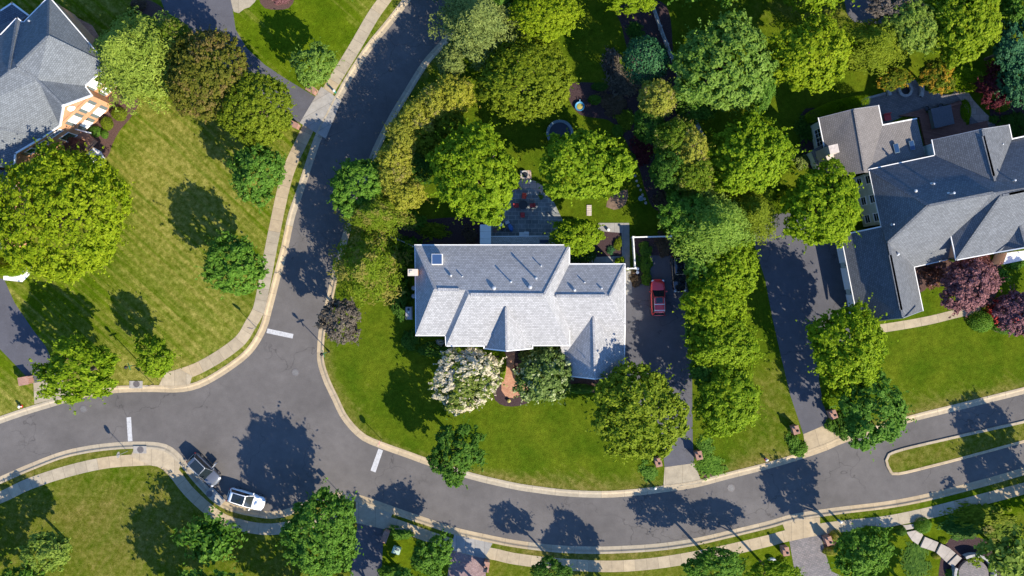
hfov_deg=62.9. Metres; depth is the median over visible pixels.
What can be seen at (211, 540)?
young maple
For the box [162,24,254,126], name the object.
ornamental tree
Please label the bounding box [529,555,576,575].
young maple
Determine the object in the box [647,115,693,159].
screen tree
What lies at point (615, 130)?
shrub
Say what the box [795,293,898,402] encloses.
shade tree
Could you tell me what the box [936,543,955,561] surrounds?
garden path
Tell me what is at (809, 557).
driveway
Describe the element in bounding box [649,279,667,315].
parked car
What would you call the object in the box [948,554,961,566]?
garden path
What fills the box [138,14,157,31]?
evergreen tree
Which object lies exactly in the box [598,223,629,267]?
garden path
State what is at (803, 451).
shrub
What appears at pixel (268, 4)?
flower bed
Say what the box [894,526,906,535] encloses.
shrub
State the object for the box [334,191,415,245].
pine tree
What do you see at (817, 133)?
window
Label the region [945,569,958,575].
shrub
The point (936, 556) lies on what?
shrub
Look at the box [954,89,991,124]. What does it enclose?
garden path
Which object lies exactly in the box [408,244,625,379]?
house
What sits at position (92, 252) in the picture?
shade tree
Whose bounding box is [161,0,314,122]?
driveway
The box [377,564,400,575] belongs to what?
shrub
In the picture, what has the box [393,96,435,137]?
screen tree
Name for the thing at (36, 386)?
driveway apron
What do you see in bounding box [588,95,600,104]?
shrub
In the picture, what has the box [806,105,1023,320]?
house
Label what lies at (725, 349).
screen tree
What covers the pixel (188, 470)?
kerb
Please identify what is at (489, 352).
shrub
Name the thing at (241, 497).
parked car
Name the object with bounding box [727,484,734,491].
manhole cover
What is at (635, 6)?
shade tree
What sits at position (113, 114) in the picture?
shrub
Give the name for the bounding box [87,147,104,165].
garden path
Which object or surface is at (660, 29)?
fence
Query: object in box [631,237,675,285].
flower bed
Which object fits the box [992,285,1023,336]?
plum tree
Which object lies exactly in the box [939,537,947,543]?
shrub
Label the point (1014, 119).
shrub
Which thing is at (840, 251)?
garage door
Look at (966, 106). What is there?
shrub
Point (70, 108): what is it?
oval window
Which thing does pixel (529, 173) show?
patio
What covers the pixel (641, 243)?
shrub
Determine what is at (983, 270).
plum tree
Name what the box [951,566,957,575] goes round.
retaining wall
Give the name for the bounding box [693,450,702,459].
brick pier
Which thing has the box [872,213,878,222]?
window
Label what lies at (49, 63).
house
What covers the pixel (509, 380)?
garden path
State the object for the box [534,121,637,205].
shade tree
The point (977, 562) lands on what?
shrub
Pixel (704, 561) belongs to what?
young maple
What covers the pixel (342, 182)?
shade tree
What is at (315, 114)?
pavement
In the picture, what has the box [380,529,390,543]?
brick pier
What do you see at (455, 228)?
flower bed
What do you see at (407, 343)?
shrub
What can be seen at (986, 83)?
japanese maple
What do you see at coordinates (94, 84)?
window
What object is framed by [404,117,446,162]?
screen tree
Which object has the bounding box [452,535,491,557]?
pavement
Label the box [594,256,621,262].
garden path
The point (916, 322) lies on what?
garden path
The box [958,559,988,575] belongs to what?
patio
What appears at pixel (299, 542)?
young maple
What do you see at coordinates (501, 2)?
shade tree
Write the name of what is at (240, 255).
young maple
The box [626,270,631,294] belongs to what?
garden path
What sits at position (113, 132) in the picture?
flower bed
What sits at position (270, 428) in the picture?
road
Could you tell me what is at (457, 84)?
screen tree
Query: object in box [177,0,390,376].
pavement
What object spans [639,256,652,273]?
shrub
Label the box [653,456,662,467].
brick pier
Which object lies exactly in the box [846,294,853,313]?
garage door
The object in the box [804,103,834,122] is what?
hedge
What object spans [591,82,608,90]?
shrub
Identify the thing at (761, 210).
screen tree
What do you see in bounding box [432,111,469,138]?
screen tree
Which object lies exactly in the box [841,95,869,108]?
hedge
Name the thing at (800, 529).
driveway apron
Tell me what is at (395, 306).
shrub
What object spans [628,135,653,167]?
shrub
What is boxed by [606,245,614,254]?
shrub
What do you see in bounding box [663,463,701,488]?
driveway apron
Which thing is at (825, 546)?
flower bed
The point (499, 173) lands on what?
shade tree
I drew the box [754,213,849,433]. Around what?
driveway
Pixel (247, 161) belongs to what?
young maple
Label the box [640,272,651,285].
shrub
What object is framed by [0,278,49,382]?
driveway
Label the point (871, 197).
window
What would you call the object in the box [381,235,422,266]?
shrub
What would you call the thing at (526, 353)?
shrub
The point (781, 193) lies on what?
shrub
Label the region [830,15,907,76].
shade tree
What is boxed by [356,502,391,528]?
pavement
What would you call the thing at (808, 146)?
flower bed
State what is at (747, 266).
screen tree
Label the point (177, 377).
pavement
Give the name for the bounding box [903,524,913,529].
garden path
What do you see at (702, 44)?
shade tree
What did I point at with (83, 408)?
manhole cover
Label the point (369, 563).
driveway
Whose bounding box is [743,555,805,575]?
young maple
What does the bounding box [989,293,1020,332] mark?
flower bed
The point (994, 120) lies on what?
shrub
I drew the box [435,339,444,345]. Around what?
shrub
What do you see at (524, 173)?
fire bowl
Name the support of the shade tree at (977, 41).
on the lawn at (380, 376)
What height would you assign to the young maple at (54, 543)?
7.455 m
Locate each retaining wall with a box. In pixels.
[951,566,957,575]
[962,552,996,575]
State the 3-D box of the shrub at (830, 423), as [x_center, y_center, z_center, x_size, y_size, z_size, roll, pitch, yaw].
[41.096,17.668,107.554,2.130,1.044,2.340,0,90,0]
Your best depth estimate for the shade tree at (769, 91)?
102.40 m
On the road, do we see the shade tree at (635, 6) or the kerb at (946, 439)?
the kerb at (946, 439)
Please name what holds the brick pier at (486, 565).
on the lawn at (121, 521)
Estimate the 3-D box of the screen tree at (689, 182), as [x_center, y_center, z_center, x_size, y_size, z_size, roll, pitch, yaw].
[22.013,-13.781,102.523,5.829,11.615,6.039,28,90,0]
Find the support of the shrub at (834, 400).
on the lawn at (380, 376)
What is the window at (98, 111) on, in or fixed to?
in the house at (49, 63)
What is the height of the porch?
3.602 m
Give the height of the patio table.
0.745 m
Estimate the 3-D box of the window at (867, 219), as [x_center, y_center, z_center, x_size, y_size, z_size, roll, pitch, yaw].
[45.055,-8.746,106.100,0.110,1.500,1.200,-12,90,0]
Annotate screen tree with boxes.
[371,141,414,175]
[374,157,416,203]
[381,111,422,157]
[381,177,432,212]
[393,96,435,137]
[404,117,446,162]
[404,146,433,185]
[411,82,453,119]
[430,73,481,117]
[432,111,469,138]
[629,104,667,147]
[636,77,677,121]
[645,141,689,192]
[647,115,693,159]
[655,187,705,237]
[657,192,755,264]
[667,153,716,193]
[672,119,713,171]
[672,273,754,330]
[676,244,722,286]
[680,308,772,376]
[681,355,724,388]
[683,300,710,353]
[684,173,728,208]
[691,363,767,446]
[693,234,761,298]
[722,188,781,245]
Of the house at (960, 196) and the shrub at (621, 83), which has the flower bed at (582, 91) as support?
the shrub at (621, 83)
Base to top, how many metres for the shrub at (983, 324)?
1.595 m
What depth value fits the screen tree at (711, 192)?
101.64 m
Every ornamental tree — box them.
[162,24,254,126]
[212,66,298,149]
[471,30,580,124]
[875,66,914,91]
[914,57,957,95]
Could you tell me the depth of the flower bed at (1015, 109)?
107.88 m
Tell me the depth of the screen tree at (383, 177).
101.58 m
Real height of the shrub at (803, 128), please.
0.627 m
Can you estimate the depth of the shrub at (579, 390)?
107.33 m
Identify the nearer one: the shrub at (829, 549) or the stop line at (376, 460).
the shrub at (829, 549)
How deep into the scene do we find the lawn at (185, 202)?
107.88 m
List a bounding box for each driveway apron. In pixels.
[33,381,67,403]
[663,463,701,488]
[803,425,842,453]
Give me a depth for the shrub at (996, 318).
107.51 m
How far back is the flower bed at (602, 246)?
107.88 m
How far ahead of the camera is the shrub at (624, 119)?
107.67 m
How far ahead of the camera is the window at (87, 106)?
103.53 m
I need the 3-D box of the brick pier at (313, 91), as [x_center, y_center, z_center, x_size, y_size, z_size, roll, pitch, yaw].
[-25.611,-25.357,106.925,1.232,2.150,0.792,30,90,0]
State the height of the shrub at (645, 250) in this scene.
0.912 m
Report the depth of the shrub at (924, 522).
107.30 m
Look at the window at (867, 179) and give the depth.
103.66 m
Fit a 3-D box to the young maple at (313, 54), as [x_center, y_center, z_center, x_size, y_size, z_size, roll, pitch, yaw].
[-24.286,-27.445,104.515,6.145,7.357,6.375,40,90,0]
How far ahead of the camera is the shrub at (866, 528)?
107.73 m
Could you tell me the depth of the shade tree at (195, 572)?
101.70 m
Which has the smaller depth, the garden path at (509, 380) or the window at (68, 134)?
the window at (68, 134)
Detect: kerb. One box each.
[0,0,410,423]
[0,441,1023,553]
[317,31,1023,497]
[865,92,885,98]
[885,420,1023,474]
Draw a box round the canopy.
[480,225,490,243]
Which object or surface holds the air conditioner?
on the lawn at (380, 376)
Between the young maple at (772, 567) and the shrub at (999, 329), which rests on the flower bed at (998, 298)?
the shrub at (999, 329)
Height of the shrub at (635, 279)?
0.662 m
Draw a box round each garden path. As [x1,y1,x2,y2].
[3,268,29,281]
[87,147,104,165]
[501,351,527,397]
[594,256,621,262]
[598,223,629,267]
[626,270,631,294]
[880,306,980,331]
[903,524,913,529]
[907,530,922,543]
[920,537,938,550]
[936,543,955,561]
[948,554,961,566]
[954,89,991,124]
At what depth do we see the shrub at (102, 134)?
107.44 m
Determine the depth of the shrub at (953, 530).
107.73 m
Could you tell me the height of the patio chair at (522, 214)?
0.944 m
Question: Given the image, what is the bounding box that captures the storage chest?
[519,232,528,235]
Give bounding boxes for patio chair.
[520,212,524,217]
[883,112,891,120]
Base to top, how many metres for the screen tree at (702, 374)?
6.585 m
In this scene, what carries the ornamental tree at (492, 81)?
on the lawn at (380, 376)
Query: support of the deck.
on the lawn at (380, 376)
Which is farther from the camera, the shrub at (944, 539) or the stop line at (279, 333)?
the stop line at (279, 333)
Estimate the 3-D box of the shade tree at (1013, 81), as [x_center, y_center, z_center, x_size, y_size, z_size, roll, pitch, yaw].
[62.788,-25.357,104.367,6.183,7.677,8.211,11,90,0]
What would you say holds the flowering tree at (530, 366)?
on the lawn at (380, 376)
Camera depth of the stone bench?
107.40 m
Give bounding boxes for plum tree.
[313,292,365,345]
[931,255,1007,320]
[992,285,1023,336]
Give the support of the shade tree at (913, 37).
on the lawn at (380, 376)
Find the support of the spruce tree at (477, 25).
on the lawn at (380, 376)
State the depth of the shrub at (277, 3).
107.69 m
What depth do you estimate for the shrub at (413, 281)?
107.28 m
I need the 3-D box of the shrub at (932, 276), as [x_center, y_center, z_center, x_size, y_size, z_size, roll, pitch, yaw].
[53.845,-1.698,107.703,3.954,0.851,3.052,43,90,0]
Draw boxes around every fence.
[626,235,671,269]
[652,4,704,134]
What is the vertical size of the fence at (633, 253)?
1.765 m
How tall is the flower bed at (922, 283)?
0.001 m
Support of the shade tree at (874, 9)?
on the lawn at (380, 376)
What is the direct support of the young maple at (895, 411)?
on the lawn at (380, 376)
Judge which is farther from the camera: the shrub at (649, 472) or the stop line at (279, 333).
the stop line at (279, 333)
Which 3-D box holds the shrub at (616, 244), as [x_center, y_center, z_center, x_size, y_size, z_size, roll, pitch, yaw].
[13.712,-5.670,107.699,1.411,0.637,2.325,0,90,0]
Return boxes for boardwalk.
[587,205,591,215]
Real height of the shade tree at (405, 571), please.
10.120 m
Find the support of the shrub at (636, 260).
on the flower bed at (637, 241)
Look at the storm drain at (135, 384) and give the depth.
107.83 m
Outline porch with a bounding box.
[491,236,563,243]
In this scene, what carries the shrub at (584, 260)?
on the lawn at (380, 376)
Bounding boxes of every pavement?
[0,455,1023,571]
[131,449,179,473]
[159,369,191,388]
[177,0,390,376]
[300,87,340,138]
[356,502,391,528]
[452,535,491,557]
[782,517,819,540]
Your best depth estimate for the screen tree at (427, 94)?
101.03 m
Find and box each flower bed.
[89,89,137,157]
[130,0,169,23]
[260,0,293,9]
[381,217,484,244]
[493,350,530,406]
[568,0,703,213]
[569,377,620,392]
[592,231,621,256]
[606,190,627,209]
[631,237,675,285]
[799,108,821,167]
[821,534,838,547]
[915,260,1001,306]
[938,536,1000,575]
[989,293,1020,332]
[990,92,1023,135]
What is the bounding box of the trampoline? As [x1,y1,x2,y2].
[546,120,572,141]
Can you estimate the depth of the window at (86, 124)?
106.50 m
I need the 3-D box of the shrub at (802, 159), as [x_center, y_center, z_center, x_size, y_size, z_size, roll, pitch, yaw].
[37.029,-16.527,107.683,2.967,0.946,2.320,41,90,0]
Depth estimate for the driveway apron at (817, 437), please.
107.87 m
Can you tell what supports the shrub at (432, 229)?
on the flower bed at (455, 228)
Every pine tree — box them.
[326,227,413,308]
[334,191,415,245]
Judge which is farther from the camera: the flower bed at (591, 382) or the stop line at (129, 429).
the stop line at (129, 429)
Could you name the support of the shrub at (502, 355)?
on the flower bed at (500, 397)
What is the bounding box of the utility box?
[391,545,401,554]
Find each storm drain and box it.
[129,381,142,387]
[133,446,146,452]
[206,487,225,505]
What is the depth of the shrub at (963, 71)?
106.58 m
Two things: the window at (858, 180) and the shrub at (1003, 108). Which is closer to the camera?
the window at (858, 180)
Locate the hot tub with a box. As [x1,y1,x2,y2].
[928,105,954,128]
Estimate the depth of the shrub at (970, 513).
107.68 m
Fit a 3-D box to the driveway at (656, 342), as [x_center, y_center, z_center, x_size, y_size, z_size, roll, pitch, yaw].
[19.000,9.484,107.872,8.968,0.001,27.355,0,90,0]
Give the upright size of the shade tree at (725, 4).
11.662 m
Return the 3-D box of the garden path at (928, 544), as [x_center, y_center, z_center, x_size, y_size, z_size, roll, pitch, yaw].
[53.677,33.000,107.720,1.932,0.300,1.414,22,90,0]
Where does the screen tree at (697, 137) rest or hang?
on the flower bed at (582, 91)
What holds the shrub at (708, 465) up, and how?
on the lawn at (380, 376)
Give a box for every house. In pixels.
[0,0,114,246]
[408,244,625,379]
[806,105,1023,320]
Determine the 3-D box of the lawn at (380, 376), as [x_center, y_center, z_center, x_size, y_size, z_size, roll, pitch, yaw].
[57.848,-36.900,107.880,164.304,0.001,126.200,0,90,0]
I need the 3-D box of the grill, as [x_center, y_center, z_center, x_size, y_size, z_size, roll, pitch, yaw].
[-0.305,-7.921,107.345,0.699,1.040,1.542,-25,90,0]
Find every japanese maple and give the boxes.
[60,136,86,152]
[971,61,1011,114]
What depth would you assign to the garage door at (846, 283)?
107.05 m
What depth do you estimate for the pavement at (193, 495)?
107.87 m
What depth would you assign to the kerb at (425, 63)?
107.98 m
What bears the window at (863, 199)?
in the house at (960, 196)
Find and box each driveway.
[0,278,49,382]
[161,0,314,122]
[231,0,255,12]
[351,523,383,575]
[448,551,485,575]
[625,255,693,466]
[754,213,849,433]
[789,535,838,575]
[845,0,896,23]
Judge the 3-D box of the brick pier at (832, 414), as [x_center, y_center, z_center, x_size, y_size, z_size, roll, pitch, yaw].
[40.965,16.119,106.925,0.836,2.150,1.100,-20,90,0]
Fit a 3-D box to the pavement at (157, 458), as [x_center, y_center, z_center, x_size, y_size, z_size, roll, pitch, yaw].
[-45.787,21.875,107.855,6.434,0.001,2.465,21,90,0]
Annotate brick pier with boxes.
[17,376,33,385]
[290,120,300,129]
[305,84,317,95]
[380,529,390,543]
[483,559,489,572]
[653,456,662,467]
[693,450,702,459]
[779,544,789,555]
[790,424,799,434]
[821,534,832,545]
[826,409,837,419]
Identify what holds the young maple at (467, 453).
on the lawn at (380, 376)
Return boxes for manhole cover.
[80,405,86,412]
[292,369,298,375]
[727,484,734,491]
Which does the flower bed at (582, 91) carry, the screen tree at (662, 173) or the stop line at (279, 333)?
the screen tree at (662, 173)
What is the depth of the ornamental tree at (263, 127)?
100.63 m
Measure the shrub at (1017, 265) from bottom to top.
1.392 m
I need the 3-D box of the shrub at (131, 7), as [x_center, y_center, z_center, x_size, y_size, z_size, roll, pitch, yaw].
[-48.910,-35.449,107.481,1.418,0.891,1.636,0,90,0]
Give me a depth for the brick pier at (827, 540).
106.56 m
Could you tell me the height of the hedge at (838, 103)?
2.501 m
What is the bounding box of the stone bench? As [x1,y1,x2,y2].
[919,84,924,97]
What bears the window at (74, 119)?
in the house at (49, 63)
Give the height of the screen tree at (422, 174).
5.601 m
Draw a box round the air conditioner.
[406,306,412,319]
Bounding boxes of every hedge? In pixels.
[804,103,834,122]
[823,97,852,114]
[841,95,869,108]
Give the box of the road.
[0,0,1023,546]
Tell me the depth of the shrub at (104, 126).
107.19 m
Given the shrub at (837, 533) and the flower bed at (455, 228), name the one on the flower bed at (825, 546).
the shrub at (837, 533)
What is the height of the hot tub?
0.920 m
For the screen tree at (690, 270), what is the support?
on the lawn at (380, 376)
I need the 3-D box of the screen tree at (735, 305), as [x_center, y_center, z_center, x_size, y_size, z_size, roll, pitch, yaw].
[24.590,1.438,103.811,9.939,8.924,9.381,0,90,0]
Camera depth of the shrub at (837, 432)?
107.28 m
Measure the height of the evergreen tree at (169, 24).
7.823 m
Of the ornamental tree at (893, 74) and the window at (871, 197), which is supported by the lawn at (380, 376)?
the ornamental tree at (893, 74)
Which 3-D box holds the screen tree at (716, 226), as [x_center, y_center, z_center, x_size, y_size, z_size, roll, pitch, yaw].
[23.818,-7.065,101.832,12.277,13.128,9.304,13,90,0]
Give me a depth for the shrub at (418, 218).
107.18 m
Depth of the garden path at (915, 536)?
107.70 m
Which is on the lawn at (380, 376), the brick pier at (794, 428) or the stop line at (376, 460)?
the brick pier at (794, 428)
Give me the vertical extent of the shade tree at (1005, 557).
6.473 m
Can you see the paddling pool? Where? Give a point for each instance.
(579, 105)
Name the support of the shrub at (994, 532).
on the lawn at (121, 521)
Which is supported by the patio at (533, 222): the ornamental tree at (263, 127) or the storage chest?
the storage chest
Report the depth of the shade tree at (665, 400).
99.64 m
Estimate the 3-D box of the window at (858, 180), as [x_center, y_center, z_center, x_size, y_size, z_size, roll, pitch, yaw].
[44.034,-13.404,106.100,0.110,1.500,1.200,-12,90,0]
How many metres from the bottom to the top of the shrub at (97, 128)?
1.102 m
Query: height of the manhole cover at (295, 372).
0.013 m
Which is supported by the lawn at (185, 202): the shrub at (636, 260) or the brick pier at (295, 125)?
the brick pier at (295, 125)
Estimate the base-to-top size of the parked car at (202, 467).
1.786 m
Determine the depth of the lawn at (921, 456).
107.88 m
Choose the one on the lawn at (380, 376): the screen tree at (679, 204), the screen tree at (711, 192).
the screen tree at (679, 204)
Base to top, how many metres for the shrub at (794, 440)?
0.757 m
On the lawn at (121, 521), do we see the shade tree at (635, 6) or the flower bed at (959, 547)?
the flower bed at (959, 547)
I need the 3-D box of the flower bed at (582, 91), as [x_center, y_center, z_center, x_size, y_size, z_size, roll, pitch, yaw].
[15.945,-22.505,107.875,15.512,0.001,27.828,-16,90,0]
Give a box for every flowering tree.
[428,347,506,415]
[511,346,576,405]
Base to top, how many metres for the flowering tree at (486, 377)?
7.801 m
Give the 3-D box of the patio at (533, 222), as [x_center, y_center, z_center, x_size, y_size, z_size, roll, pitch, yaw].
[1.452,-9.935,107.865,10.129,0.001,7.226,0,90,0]
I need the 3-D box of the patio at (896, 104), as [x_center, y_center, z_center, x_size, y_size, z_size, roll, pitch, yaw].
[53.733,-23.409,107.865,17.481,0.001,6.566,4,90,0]
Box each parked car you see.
[186,452,220,486]
[226,487,265,510]
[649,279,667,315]
[670,255,686,292]
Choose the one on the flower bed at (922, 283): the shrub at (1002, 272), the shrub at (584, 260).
the shrub at (1002, 272)
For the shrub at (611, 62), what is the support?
on the lawn at (380, 376)
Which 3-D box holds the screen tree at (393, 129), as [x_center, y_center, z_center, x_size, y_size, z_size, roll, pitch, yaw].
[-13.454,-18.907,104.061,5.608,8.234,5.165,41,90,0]
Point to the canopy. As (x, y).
(485, 234)
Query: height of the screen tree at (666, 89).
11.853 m
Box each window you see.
[24,147,35,154]
[47,129,63,138]
[59,132,77,141]
[67,106,74,110]
[68,115,81,124]
[80,120,92,128]
[81,102,94,111]
[88,80,101,89]
[93,107,105,116]
[814,128,820,139]
[816,137,822,146]
[856,177,862,187]
[860,196,866,205]
[864,175,870,184]
[864,214,870,223]
[868,194,874,203]
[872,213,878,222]
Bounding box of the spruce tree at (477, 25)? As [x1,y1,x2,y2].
[427,0,526,71]
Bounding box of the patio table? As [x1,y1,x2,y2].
[519,200,527,208]
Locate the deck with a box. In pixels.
[900,101,987,145]
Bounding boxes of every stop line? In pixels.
[127,417,131,440]
[267,329,292,337]
[370,449,382,471]
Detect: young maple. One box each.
[9,522,75,575]
[27,334,120,414]
[131,332,182,380]
[170,506,247,566]
[193,229,268,299]
[222,138,289,212]
[275,478,363,575]
[289,37,344,93]
[408,528,459,575]
[426,414,488,489]
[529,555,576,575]
[680,542,748,575]
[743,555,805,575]
[825,523,896,575]
[829,356,916,461]
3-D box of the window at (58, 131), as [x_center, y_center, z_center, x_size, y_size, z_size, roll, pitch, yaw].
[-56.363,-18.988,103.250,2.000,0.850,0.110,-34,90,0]
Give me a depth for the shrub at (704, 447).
107.72 m
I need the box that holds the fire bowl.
[521,170,528,177]
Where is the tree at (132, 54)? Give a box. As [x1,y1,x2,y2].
[89,5,196,115]
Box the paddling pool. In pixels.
[575,99,584,110]
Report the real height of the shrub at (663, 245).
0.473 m
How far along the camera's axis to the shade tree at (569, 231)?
102.07 m
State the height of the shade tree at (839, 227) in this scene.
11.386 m
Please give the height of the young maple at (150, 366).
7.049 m
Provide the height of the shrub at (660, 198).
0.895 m
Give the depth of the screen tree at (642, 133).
100.99 m
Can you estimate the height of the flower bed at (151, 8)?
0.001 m
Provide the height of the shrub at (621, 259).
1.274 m
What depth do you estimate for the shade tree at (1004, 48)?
100.56 m
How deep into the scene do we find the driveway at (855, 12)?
107.87 m
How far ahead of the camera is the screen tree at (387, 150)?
101.59 m
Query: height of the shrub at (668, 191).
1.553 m
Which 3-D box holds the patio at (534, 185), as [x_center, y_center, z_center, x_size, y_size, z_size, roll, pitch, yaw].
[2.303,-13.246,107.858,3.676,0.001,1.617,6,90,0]
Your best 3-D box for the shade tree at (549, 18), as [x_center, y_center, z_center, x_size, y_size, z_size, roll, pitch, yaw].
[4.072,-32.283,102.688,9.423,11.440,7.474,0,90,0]
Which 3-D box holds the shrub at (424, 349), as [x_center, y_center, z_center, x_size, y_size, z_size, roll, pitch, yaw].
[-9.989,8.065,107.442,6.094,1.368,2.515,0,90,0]
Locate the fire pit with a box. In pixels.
[897,83,912,97]
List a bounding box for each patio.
[491,188,562,235]
[515,179,542,192]
[520,170,531,178]
[861,80,994,127]
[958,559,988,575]
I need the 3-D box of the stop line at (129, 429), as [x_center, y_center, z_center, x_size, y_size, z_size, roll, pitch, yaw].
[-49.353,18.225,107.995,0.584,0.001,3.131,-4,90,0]
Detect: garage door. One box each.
[836,245,844,262]
[841,268,850,289]
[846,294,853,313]
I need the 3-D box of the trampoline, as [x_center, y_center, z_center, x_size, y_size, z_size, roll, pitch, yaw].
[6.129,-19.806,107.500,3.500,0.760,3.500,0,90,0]
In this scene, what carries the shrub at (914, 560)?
on the lawn at (121, 521)
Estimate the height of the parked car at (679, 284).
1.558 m
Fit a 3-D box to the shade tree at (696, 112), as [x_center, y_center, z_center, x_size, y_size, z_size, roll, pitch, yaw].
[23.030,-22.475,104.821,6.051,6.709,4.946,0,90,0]
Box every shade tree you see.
[0,134,135,290]
[1,561,46,575]
[178,562,242,575]
[326,154,385,218]
[384,565,422,575]
[421,111,527,229]
[489,0,540,11]
[507,0,585,46]
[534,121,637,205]
[544,216,607,260]
[584,357,698,464]
[598,0,658,18]
[667,0,736,9]
[667,2,778,116]
[675,90,720,125]
[703,106,811,198]
[740,50,778,113]
[763,8,857,95]
[774,155,863,253]
[783,0,859,26]
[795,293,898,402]
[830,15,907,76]
[864,0,926,24]
[879,0,944,57]
[929,0,1007,79]
[962,0,1012,9]
[973,523,1023,575]
[984,14,1023,84]
[992,53,1023,110]
[997,0,1023,33]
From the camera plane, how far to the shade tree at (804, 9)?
101.76 m
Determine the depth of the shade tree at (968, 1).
101.53 m
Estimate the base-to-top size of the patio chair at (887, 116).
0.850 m
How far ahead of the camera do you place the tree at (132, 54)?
100.62 m
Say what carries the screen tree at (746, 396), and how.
on the lawn at (380, 376)
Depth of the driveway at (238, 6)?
107.87 m
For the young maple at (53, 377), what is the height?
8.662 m
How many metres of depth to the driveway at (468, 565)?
107.87 m
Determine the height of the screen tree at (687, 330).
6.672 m
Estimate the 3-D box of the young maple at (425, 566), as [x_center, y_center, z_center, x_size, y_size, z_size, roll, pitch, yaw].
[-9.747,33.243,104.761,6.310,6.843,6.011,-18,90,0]
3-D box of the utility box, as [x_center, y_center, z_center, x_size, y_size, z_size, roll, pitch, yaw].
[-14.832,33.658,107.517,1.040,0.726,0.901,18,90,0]
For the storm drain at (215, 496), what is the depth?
107.83 m
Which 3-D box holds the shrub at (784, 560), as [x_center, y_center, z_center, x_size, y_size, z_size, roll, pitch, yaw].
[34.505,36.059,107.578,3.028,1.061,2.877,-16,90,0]
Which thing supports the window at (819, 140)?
in the house at (960, 196)
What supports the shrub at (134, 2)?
on the flower bed at (151, 8)
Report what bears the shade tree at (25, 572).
on the lawn at (121, 521)
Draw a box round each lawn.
[0,0,400,415]
[0,449,1023,575]
[324,0,1023,490]
[888,423,1023,471]
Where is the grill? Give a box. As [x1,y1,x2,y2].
[505,220,512,231]
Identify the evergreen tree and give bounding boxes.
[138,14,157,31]
[157,14,192,45]
[433,45,466,77]
[621,35,670,84]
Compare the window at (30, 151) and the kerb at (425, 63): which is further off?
the kerb at (425, 63)
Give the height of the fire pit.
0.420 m
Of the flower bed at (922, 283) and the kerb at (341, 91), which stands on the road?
the kerb at (341, 91)
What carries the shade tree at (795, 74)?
on the lawn at (380, 376)
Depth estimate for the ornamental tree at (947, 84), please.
103.42 m
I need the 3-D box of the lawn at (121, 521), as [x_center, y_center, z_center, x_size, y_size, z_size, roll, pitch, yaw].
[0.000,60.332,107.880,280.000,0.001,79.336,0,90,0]
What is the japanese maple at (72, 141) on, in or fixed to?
on the lawn at (185, 202)
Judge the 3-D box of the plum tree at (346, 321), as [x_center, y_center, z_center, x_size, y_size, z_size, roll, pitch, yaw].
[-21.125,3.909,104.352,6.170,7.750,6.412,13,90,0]
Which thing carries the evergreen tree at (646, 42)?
on the flower bed at (582, 91)
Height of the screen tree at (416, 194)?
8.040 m
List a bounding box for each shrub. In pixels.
[0,264,26,276]
[90,126,101,136]
[100,116,113,130]
[101,129,107,138]
[111,107,127,120]
[127,6,136,17]
[130,0,146,11]
[272,0,291,5]
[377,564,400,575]
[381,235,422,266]
[383,524,414,539]
[390,269,411,322]
[399,209,428,232]
[400,326,423,351]
[412,266,414,292]
[415,222,452,241]
[416,341,451,358]
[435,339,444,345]
[484,349,499,356]
[499,351,506,381]
[518,350,531,360]
[565,383,593,393]
[570,241,596,262]
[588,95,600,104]
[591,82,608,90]
[600,47,623,85]
[603,69,641,100]
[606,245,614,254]
[611,124,623,137]
[612,109,634,132]
[614,236,621,249]
[615,256,624,262]
[624,21,645,40]
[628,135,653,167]
[628,270,641,287]
[629,252,640,271]
[638,241,648,248]
[638,458,657,482]
[639,241,652,260]
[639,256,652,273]
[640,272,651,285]
[650,190,667,212]
[653,229,672,258]
[665,188,687,200]
[691,454,728,479]
[694,433,715,459]
[777,188,795,205]
[778,557,788,564]
[784,425,799,454]
[789,441,807,457]
[791,147,809,170]
[792,113,817,145]
[820,389,841,409]
[822,547,836,555]
[823,418,838,432]
[829,529,840,541]
[833,412,848,440]
[855,526,889,535]
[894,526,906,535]
[897,539,932,575]
[913,517,931,533]
[920,263,943,290]
[932,553,940,558]
[935,514,983,540]
[939,501,1019,531]
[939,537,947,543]
[942,67,984,93]
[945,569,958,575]
[960,99,971,122]
[965,557,983,568]
[967,310,993,332]
[974,503,1020,543]
[983,297,1018,323]
[988,115,999,123]
[990,103,1009,111]
[991,322,1018,334]
[994,268,1012,283]
[996,110,1023,137]
[999,260,1023,271]
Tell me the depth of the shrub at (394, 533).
107.67 m
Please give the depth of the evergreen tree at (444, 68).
102.16 m
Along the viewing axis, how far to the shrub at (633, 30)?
107.68 m
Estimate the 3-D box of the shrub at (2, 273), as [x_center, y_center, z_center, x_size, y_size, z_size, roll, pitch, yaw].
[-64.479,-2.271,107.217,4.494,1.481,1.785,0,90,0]
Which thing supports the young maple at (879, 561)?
on the lawn at (121, 521)
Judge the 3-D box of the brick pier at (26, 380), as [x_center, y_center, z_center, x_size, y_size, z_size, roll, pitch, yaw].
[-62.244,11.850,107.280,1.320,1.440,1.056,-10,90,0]
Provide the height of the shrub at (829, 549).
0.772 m
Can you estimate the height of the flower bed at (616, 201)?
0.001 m
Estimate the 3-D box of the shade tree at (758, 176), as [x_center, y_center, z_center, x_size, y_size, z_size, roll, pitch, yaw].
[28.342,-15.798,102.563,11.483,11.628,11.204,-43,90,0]
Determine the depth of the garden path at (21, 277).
107.86 m

